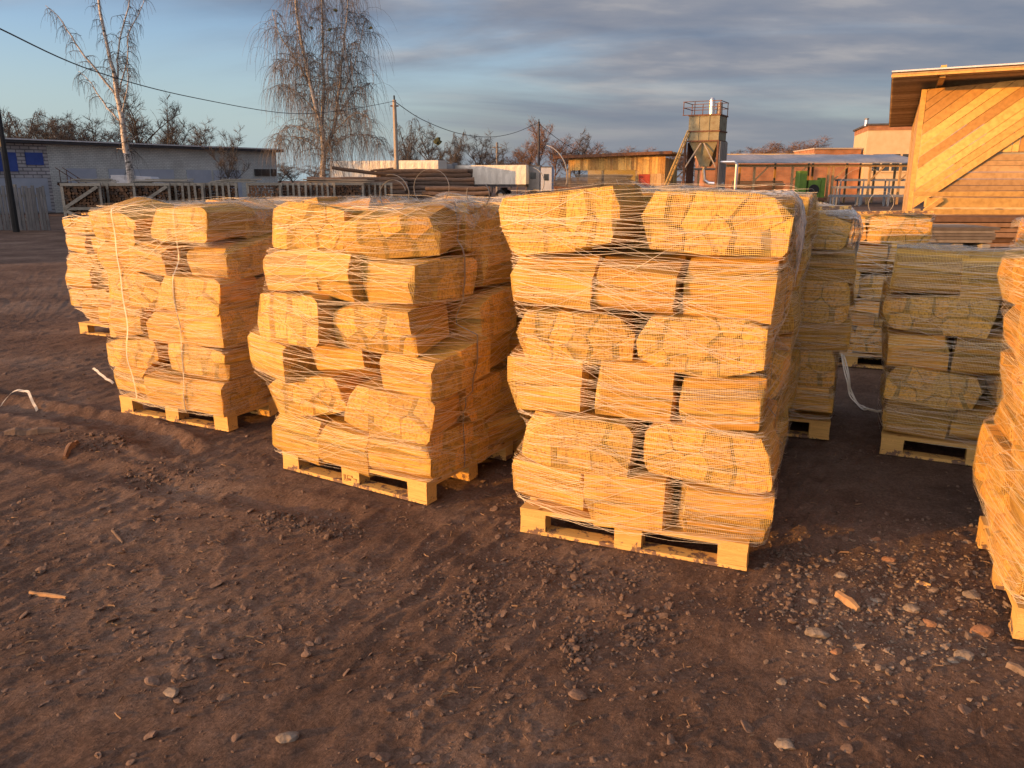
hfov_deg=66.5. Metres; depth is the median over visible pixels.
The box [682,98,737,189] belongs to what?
sawdust silo
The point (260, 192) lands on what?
firewood crate
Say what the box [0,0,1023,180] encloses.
sky
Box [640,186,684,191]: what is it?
firewood bag
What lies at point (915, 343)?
firewood bag
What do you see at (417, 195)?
raw log
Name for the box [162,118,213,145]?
bare tree
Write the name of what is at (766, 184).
board stack
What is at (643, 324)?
firewood bag
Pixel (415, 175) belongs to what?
raw log
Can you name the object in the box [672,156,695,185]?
bare tree
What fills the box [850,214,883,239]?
firewood bag
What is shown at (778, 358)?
firewood bag
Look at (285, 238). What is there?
firewood bag
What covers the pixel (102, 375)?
strap strip
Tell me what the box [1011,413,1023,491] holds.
firewood bag
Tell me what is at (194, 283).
firewood bag
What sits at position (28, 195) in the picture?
board fence
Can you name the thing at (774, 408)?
firewood bag
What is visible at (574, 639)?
mud heaps
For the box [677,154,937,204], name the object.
long canopy
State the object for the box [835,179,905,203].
roller table
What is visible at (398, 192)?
raw log
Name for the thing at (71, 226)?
firewood bag
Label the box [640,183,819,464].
net wrap
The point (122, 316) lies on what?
firewood bag
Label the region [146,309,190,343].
firewood bag
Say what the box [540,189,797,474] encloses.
packing strap
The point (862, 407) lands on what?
rope
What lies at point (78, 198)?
firewood crate
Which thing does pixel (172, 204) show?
firewood bag
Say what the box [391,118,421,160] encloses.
bare tree
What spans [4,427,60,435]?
wood chip
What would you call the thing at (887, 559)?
stone
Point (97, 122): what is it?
bare tree
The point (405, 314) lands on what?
firewood bag
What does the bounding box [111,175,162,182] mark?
white van
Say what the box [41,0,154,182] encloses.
birch tree
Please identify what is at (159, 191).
firewood crate
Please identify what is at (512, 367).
firewood bag
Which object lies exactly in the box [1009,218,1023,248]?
net wrap
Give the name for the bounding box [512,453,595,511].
firewood bag
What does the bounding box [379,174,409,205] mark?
strap loop
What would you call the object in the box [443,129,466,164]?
bare tree
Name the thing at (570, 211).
firewood bag
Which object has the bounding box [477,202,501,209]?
firewood bag
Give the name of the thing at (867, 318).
firewood bag
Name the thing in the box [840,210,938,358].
net wrap
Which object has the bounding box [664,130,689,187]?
ladder
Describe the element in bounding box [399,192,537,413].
net wrap
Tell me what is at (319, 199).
firewood bag
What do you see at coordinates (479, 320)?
firewood bag
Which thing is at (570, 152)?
bare tree
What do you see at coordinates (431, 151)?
bare tree
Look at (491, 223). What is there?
firewood bag
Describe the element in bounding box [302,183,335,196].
firewood crate
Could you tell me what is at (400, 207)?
firewood bag
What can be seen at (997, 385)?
firewood bag
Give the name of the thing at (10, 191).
power pole
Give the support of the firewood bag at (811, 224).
on the firewood bag at (796, 283)
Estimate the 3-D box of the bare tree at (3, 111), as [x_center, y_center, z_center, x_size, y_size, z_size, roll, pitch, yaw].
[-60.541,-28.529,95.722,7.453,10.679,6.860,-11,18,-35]
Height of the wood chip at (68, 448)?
0.068 m
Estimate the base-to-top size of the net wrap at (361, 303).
1.668 m
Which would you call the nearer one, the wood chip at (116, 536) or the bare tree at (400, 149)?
the wood chip at (116, 536)
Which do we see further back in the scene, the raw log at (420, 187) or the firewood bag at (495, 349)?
the raw log at (420, 187)
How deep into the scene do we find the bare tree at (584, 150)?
104.30 m
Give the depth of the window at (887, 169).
91.64 m
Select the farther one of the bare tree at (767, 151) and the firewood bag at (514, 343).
the bare tree at (767, 151)
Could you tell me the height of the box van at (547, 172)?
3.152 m
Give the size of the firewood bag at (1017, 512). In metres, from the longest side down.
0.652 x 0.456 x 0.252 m
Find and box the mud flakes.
[0,319,1023,767]
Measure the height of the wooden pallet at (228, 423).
0.147 m
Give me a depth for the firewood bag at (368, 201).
5.04 m
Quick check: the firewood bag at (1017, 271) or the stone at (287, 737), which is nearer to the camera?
the stone at (287, 737)
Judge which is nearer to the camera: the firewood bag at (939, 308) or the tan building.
the firewood bag at (939, 308)
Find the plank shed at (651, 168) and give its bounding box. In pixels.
[554,151,686,190]
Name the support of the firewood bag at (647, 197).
on the firewood bag at (603, 272)
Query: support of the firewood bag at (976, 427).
on the wooden pallet at (891, 443)
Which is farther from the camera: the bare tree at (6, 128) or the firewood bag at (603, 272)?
the bare tree at (6, 128)
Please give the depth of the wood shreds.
3.37 m
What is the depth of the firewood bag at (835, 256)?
5.54 m
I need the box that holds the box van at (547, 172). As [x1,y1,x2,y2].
[539,166,553,194]
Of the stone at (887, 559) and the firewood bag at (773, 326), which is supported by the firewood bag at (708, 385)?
the firewood bag at (773, 326)
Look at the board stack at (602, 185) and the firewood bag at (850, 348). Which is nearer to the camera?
the firewood bag at (850, 348)
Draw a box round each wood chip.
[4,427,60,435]
[29,591,66,598]
[62,440,78,459]
[111,530,123,543]
[834,590,860,611]
[916,580,930,585]
[1005,661,1023,676]
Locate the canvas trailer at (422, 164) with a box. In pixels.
[330,160,446,176]
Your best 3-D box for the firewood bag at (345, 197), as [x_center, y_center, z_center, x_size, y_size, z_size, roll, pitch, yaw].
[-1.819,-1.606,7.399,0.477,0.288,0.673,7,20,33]
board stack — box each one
[552,178,599,192]
[575,176,634,186]
[590,184,640,187]
[731,181,784,191]
[928,224,1000,249]
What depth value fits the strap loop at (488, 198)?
4.83 m
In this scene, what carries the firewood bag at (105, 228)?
on the firewood bag at (121, 263)
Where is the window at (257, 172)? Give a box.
[254,169,269,175]
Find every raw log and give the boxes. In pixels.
[307,177,402,181]
[309,190,404,194]
[312,181,407,185]
[313,186,406,190]
[313,195,406,198]
[332,166,391,176]
[370,168,393,171]
[376,169,467,173]
[380,173,470,177]
[406,177,473,181]
[408,181,473,185]
[409,185,473,189]
[409,190,427,193]
[410,194,423,198]
[422,191,478,195]
[424,196,485,200]
[428,191,488,195]
[429,186,489,190]
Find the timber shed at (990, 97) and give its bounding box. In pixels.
[889,62,1023,214]
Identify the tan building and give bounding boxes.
[853,118,950,194]
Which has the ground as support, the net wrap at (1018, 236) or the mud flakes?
the mud flakes
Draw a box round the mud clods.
[0,323,1013,767]
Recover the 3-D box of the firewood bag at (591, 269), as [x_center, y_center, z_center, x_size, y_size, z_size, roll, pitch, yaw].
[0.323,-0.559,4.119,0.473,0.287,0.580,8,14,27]
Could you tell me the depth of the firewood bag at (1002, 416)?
3.80 m
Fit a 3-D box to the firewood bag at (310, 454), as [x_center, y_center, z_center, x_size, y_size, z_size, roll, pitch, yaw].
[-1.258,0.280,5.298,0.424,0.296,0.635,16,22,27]
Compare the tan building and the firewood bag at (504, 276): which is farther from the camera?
the tan building
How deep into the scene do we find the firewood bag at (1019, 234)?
7.56 m
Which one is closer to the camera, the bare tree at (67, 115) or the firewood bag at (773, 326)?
the firewood bag at (773, 326)
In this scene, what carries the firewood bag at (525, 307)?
on the firewood bag
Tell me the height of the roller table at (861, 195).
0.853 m
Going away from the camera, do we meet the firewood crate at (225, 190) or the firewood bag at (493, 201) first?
the firewood bag at (493, 201)
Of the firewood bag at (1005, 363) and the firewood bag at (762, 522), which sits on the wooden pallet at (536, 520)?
the firewood bag at (762, 522)
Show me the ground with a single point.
(320, 711)
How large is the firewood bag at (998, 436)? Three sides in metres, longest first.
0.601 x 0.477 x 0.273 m
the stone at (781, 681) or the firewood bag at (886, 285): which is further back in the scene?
the firewood bag at (886, 285)
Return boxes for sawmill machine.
[794,171,826,204]
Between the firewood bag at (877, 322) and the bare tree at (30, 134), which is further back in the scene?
the bare tree at (30, 134)
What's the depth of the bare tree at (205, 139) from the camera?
77.18 m
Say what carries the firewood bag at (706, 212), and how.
on the firewood bag at (758, 307)
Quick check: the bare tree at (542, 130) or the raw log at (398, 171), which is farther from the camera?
the bare tree at (542, 130)
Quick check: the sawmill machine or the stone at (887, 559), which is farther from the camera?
the sawmill machine
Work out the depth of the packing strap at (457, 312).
4.62 m
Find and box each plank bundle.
[67,179,118,182]
[132,179,193,182]
[209,179,261,182]
[300,179,371,182]
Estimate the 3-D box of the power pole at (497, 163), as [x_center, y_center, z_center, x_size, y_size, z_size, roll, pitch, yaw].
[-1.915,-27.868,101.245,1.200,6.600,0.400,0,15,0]
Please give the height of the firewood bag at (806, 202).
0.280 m
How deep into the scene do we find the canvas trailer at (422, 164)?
73.84 m
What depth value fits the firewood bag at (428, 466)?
4.72 m
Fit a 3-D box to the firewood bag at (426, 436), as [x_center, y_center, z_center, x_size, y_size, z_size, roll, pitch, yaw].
[-0.663,0.131,4.750,0.612,0.285,0.454,9,13,18]
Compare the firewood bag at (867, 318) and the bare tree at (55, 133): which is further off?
the bare tree at (55, 133)
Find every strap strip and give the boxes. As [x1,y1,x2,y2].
[1,389,37,410]
[93,368,113,383]
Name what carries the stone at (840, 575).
on the ground
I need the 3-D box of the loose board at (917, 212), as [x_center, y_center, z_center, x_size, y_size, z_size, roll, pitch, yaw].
[4.023,-1.742,7.923,0.453,0.029,0.103,5,15,26]
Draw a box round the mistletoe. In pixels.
[433,137,441,145]
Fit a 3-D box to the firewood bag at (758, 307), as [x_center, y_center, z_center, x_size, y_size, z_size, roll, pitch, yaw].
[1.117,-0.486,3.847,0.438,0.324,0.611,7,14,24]
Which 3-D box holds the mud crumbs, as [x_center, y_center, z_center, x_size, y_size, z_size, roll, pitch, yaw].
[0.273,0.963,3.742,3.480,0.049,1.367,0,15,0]
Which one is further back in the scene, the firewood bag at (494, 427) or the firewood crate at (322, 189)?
the firewood crate at (322, 189)
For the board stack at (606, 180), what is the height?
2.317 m
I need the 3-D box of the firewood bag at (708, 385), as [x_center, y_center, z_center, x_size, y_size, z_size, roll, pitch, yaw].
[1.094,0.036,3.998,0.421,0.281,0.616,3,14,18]
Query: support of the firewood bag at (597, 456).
on the firewood bag at (649, 501)
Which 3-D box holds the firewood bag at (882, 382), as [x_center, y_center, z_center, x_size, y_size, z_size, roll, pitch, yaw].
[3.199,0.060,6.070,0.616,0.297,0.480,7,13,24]
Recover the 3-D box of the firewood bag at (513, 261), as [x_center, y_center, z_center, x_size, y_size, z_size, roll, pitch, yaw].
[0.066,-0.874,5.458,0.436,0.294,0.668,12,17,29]
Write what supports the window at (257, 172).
in the brick warehouse
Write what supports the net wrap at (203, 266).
on the wooden pallet at (228, 423)
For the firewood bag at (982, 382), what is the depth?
5.50 m
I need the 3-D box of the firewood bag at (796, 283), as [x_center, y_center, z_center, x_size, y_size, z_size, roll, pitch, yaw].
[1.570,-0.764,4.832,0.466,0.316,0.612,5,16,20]
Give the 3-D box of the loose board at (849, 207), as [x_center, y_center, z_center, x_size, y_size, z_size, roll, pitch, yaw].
[2.201,-1.281,5.693,0.504,0.028,0.102,3,15,19]
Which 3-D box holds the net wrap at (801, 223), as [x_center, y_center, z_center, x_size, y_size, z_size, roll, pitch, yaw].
[0.781,-0.209,4.259,1.422,1.758,1.189,6,16,21]
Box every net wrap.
[63,212,118,327]
[89,196,298,417]
[216,195,381,202]
[248,194,525,481]
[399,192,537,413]
[499,179,806,545]
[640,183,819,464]
[788,202,862,419]
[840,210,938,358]
[877,242,1023,449]
[972,249,1023,603]
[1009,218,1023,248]
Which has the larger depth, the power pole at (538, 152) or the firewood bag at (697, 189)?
the power pole at (538, 152)
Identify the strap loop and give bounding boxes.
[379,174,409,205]
[414,169,449,203]
[466,184,489,204]
[547,145,567,184]
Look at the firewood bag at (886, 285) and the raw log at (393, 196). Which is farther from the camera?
the raw log at (393, 196)
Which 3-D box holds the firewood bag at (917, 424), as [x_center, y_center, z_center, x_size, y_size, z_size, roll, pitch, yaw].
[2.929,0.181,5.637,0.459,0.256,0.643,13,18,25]
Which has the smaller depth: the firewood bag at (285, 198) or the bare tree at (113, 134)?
the firewood bag at (285, 198)
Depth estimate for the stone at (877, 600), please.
3.60 m
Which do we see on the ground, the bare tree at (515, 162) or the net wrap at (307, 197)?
the bare tree at (515, 162)
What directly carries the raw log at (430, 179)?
on the raw log at (435, 183)
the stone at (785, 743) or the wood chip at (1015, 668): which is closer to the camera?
the stone at (785, 743)
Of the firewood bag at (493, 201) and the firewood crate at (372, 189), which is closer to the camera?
the firewood bag at (493, 201)
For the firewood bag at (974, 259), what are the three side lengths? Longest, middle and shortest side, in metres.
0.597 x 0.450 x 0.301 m
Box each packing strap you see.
[111,199,176,397]
[172,197,265,411]
[302,201,477,466]
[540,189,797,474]
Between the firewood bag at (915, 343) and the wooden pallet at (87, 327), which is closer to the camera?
the firewood bag at (915, 343)
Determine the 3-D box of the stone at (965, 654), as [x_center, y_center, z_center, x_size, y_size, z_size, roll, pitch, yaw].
[1.847,1.109,3.192,0.081,0.045,0.053,3,15,11]
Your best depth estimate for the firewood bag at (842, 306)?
5.57 m
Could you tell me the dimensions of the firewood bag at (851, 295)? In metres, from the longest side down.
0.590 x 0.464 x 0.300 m
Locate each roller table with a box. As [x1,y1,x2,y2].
[828,194,913,205]
[832,186,917,204]
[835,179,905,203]
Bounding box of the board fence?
[0,184,50,229]
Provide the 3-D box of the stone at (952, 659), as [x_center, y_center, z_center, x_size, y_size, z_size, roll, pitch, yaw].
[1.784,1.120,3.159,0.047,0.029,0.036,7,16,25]
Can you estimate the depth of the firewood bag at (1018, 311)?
3.77 m
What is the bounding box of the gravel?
[741,512,1021,721]
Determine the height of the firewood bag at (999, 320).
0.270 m
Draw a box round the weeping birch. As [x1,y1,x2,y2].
[243,0,403,182]
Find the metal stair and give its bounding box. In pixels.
[55,167,85,185]
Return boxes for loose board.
[816,205,851,209]
[856,210,902,213]
[885,210,933,213]
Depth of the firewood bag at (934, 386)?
5.24 m
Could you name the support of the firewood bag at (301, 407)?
on the firewood bag at (310, 454)
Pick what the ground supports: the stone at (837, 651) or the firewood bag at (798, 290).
the stone at (837, 651)
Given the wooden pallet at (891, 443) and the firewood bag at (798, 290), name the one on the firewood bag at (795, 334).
the firewood bag at (798, 290)
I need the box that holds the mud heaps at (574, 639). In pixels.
[39,430,854,693]
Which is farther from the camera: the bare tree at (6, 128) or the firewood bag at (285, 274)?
the bare tree at (6, 128)
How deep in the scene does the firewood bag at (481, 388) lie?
4.99 m
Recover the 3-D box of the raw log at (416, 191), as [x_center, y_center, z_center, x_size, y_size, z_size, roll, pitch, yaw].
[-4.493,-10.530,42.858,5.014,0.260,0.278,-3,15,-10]
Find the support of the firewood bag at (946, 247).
on the firewood bag at (886, 285)
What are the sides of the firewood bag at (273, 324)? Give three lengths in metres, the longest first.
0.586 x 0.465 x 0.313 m
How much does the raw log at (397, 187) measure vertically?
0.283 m
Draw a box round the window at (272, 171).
[271,169,276,175]
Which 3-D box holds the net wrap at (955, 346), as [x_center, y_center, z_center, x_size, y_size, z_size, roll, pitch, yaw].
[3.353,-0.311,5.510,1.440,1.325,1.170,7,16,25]
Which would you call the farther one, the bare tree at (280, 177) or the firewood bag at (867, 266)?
the bare tree at (280, 177)
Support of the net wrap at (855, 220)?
on the wooden pallet at (818, 429)
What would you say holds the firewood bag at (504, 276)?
on the firewood bag at (479, 320)
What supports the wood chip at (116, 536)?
on the ground
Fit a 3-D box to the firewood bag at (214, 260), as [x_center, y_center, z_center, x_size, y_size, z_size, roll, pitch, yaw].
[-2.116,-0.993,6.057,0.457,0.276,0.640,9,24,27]
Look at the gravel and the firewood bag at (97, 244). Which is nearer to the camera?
the gravel
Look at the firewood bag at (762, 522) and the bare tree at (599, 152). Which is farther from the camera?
the bare tree at (599, 152)
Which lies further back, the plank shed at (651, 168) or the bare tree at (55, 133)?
the bare tree at (55, 133)
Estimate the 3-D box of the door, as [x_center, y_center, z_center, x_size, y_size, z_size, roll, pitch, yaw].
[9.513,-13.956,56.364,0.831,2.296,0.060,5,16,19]
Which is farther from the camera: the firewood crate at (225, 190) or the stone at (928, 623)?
the firewood crate at (225, 190)
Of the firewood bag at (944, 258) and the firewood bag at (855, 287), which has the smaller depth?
the firewood bag at (944, 258)
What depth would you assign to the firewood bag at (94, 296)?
9.60 m
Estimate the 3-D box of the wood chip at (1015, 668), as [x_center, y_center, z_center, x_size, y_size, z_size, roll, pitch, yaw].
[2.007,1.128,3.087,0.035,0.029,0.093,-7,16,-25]
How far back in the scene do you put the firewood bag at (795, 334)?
5.35 m
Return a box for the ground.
[0,181,1023,767]
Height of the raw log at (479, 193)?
0.250 m
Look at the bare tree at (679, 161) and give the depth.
174.02 m
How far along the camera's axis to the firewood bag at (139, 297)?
6.12 m
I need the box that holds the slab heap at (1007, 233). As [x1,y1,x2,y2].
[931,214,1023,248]
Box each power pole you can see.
[0,110,19,231]
[390,95,398,168]
[492,142,501,191]
[536,119,540,164]
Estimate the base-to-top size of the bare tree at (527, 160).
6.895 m
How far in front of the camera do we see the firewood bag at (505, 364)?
5.46 m
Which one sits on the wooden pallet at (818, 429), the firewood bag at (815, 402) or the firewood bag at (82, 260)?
the firewood bag at (815, 402)
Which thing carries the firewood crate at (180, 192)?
on the ground
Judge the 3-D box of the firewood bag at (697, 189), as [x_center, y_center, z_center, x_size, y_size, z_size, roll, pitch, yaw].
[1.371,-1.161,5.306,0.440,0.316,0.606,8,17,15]
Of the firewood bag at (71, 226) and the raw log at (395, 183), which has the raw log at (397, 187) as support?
the raw log at (395, 183)
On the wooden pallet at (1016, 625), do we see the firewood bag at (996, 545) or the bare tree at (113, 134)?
the firewood bag at (996, 545)
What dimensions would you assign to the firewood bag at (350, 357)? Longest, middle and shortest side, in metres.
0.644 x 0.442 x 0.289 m
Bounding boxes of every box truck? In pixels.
[447,163,456,168]
[527,165,541,194]
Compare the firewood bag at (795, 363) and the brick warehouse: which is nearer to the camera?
the firewood bag at (795, 363)
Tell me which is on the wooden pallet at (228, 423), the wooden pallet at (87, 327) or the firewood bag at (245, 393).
the firewood bag at (245, 393)
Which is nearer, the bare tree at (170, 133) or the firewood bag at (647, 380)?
the firewood bag at (647, 380)
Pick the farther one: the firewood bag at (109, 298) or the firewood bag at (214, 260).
the firewood bag at (109, 298)
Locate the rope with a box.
[841,353,880,412]
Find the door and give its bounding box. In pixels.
[638,174,649,189]
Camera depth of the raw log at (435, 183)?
43.03 m
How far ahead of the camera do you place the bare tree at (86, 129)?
90.03 m
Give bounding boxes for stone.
[163,687,179,697]
[276,731,299,743]
[774,738,795,749]
[776,678,786,684]
[804,627,830,638]
[830,648,841,654]
[835,572,847,577]
[869,537,880,540]
[870,597,883,602]
[881,556,895,563]
[902,603,920,612]
[922,619,936,626]
[947,657,959,662]
[954,649,974,660]
[962,590,980,598]
[970,624,993,636]
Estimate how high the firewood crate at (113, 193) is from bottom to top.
1.782 m
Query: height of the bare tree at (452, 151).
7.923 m
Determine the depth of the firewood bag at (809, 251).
5.18 m
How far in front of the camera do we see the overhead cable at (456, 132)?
59.00 m
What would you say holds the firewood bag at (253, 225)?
on the firewood bag at (214, 260)
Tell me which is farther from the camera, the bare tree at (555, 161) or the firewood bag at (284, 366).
the bare tree at (555, 161)
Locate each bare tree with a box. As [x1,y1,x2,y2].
[0,109,14,137]
[1,109,38,137]
[5,110,44,137]
[5,117,41,138]
[6,121,76,139]
[23,116,100,140]
[24,109,77,139]
[31,117,89,140]
[41,109,91,139]
[47,110,92,140]
[61,114,119,141]
[62,112,127,141]
[89,115,149,142]
[109,87,181,143]
[137,89,193,144]
[152,119,190,144]
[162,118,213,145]
[173,126,216,145]
[197,122,250,196]
[277,162,304,182]
[277,164,298,182]
[294,164,327,180]
[382,138,414,160]
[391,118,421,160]
[406,122,451,159]
[436,136,472,164]
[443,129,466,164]
[458,128,497,164]
[470,143,512,192]
[505,146,529,194]
[513,139,541,194]
[524,116,554,164]
[542,133,572,190]
[553,140,582,186]
[571,126,601,176]
[586,144,605,153]
[609,146,640,158]
[669,152,686,170]
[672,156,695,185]
[745,148,780,153]
[746,142,785,153]
[770,136,831,153]
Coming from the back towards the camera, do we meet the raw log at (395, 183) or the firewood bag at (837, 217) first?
the raw log at (395, 183)
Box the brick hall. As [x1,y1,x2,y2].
[694,148,862,195]
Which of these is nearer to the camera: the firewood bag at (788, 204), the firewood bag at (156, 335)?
the firewood bag at (788, 204)
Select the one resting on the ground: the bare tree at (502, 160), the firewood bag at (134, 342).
the bare tree at (502, 160)
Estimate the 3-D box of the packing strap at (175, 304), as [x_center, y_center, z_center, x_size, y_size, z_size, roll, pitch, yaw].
[-2.269,-0.687,6.333,0.013,1.596,1.164,7,16,25]
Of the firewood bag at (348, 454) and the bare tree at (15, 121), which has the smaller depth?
the firewood bag at (348, 454)
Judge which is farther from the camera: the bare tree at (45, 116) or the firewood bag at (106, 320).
the bare tree at (45, 116)
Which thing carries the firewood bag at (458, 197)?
on the firewood bag
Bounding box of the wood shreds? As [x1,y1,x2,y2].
[0,353,1005,767]
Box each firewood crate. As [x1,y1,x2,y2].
[59,183,104,233]
[101,183,138,204]
[135,183,170,203]
[170,183,204,202]
[203,183,240,201]
[246,183,281,200]
[273,183,306,196]
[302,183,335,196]
[332,183,363,198]
[361,183,391,199]
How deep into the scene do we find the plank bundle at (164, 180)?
30.43 m
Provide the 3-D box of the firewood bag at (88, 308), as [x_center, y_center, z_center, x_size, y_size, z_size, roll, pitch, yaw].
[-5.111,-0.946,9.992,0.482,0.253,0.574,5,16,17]
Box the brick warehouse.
[0,138,283,213]
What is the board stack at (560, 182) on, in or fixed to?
on the ground
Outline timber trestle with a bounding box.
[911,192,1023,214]
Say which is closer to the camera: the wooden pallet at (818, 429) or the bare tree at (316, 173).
the wooden pallet at (818, 429)
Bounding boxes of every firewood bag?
[62,216,93,234]
[65,267,107,288]
[66,233,94,253]
[66,252,105,271]
[69,286,110,305]
[82,305,98,320]
[88,197,173,246]
[90,235,114,252]
[97,240,143,272]
[97,270,108,285]
[98,304,110,322]
[106,334,169,368]
[108,269,164,309]
[108,295,122,303]
[108,302,156,335]
[114,361,170,393]
[129,238,224,276]
[144,364,190,408]
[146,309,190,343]
[151,203,248,242]
[158,270,257,316]
[168,202,190,205]
[168,342,257,379]
[174,201,238,206]
[176,304,266,348]
[180,371,274,417]
[187,233,281,280]
[223,198,288,239]
[247,330,324,383]
[255,273,282,305]
[258,290,348,346]
[260,197,315,202]
[263,248,329,291]
[269,372,376,415]
[272,201,362,250]
[272,411,345,465]
[292,196,360,202]
[299,197,346,205]
[305,248,373,302]
[311,341,384,377]
[317,414,388,476]
[330,197,414,210]
[333,299,448,357]
[340,201,463,259]
[344,376,459,443]
[360,201,462,211]
[362,254,477,305]
[368,418,488,478]
[379,331,490,400]
[424,203,509,252]
[432,194,477,202]
[435,238,513,288]
[446,285,517,342]
[458,367,513,421]
[474,199,501,204]
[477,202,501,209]
[479,400,527,444]
[489,328,509,368]
[491,282,536,315]
[493,355,521,393]
[499,183,645,256]
[501,252,520,282]
[506,316,525,354]
[507,350,601,412]
[510,250,610,310]
[511,394,535,430]
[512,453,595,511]
[516,304,639,365]
[522,406,649,477]
[582,242,666,253]
[584,450,680,531]
[593,250,695,314]
[595,351,690,423]
[631,189,719,249]
[632,311,654,334]
[636,309,772,377]
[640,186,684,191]
[642,190,793,265]
[643,408,779,493]
[675,466,774,543]
[679,363,769,430]
[683,254,787,324]
[686,187,745,193]
[688,322,777,357]
[688,347,790,398]
[725,194,794,254]
[761,395,781,432]
[765,251,793,305]
[770,330,794,377]
[774,380,785,418]
[776,290,800,335]
[776,406,788,464]
[777,194,808,242]
[778,349,800,415]
[787,375,836,415]
[788,241,806,291]
[791,326,798,348]
[793,313,851,351]
[795,350,839,388]
[796,277,800,313]
[797,234,811,280]
[799,194,819,235]
[800,278,850,323]
[803,244,856,285]
[809,215,851,250]
[816,205,853,246]
[830,286,853,306]
[839,327,855,352]
[848,241,887,272]
[849,216,865,241]
[849,296,879,326]
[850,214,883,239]
[852,326,884,354]
[853,270,860,298]
[859,271,891,300]
[865,214,932,244]
[875,298,886,326]
[879,277,947,317]
[880,373,884,404]
[881,385,955,439]
[882,320,948,370]
[883,292,999,338]
[883,364,981,409]
[884,243,938,270]
[885,214,931,225]
[887,318,952,354]
[890,248,969,294]
[905,244,971,251]
[947,395,998,439]
[949,355,985,393]
[950,323,1012,375]
[956,249,1023,301]
[973,423,1019,514]
[984,374,1006,409]
[985,504,996,533]
[990,510,1023,594]
[991,300,1010,323]
[994,397,1015,443]
[997,258,1023,304]
[1000,349,1023,415]
[1003,304,1022,349]
[1008,471,1023,543]
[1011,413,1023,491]
[1014,304,1023,370]
[1015,217,1023,247]
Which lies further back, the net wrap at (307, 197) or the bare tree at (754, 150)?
the bare tree at (754, 150)
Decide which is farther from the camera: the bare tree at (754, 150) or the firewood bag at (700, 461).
the bare tree at (754, 150)
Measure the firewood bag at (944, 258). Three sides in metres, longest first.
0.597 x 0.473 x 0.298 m
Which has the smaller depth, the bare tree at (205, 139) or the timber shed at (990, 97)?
the timber shed at (990, 97)
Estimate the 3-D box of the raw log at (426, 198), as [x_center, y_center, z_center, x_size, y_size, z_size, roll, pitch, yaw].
[-2.806,-9.150,38.450,3.010,0.245,0.245,-1,15,-2]
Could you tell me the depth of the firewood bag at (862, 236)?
7.78 m
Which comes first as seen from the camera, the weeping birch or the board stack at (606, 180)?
the weeping birch
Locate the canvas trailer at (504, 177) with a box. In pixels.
[455,165,528,198]
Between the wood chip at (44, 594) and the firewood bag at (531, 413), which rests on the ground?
the wood chip at (44, 594)
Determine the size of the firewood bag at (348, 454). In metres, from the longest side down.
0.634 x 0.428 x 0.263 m
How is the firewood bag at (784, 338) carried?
on the firewood bag at (784, 388)
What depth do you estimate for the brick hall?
95.60 m
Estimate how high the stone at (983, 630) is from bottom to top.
0.057 m
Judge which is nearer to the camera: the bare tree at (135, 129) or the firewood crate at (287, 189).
the firewood crate at (287, 189)
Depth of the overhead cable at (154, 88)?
21.44 m
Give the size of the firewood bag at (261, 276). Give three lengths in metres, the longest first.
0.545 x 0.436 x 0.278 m
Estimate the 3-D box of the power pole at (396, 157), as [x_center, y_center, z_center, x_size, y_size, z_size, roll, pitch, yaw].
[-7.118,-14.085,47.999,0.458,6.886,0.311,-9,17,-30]
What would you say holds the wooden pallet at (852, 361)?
on the ground
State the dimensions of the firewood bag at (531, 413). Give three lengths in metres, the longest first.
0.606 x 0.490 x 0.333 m
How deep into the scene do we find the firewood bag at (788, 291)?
4.03 m
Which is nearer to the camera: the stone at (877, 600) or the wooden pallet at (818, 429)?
the stone at (877, 600)
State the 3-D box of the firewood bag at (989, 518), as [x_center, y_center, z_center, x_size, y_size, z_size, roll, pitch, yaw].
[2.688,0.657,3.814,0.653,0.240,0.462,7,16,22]
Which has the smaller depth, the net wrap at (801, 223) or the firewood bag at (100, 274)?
the net wrap at (801, 223)
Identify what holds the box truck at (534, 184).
on the ground
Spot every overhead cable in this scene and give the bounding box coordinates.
[0,28,393,113]
[396,102,538,136]
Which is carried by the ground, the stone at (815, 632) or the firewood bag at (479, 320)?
the stone at (815, 632)
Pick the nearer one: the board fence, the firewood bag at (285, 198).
the firewood bag at (285, 198)
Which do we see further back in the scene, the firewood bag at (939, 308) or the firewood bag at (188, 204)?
the firewood bag at (188, 204)
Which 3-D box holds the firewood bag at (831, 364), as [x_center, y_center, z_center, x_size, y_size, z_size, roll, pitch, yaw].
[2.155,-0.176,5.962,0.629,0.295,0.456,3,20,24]
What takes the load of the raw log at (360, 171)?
on the raw log at (374, 179)
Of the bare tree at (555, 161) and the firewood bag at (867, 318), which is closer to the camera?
the firewood bag at (867, 318)
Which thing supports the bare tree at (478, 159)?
on the ground
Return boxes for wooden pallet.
[79,320,133,337]
[119,392,278,431]
[282,441,512,504]
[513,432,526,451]
[520,496,749,570]
[786,411,830,439]
[836,348,883,368]
[879,424,977,465]
[976,516,1023,639]
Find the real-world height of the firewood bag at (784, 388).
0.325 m
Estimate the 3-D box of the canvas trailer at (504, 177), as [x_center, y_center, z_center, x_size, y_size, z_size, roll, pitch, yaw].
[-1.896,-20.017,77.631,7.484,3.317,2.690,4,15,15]
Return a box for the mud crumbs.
[225,525,924,669]

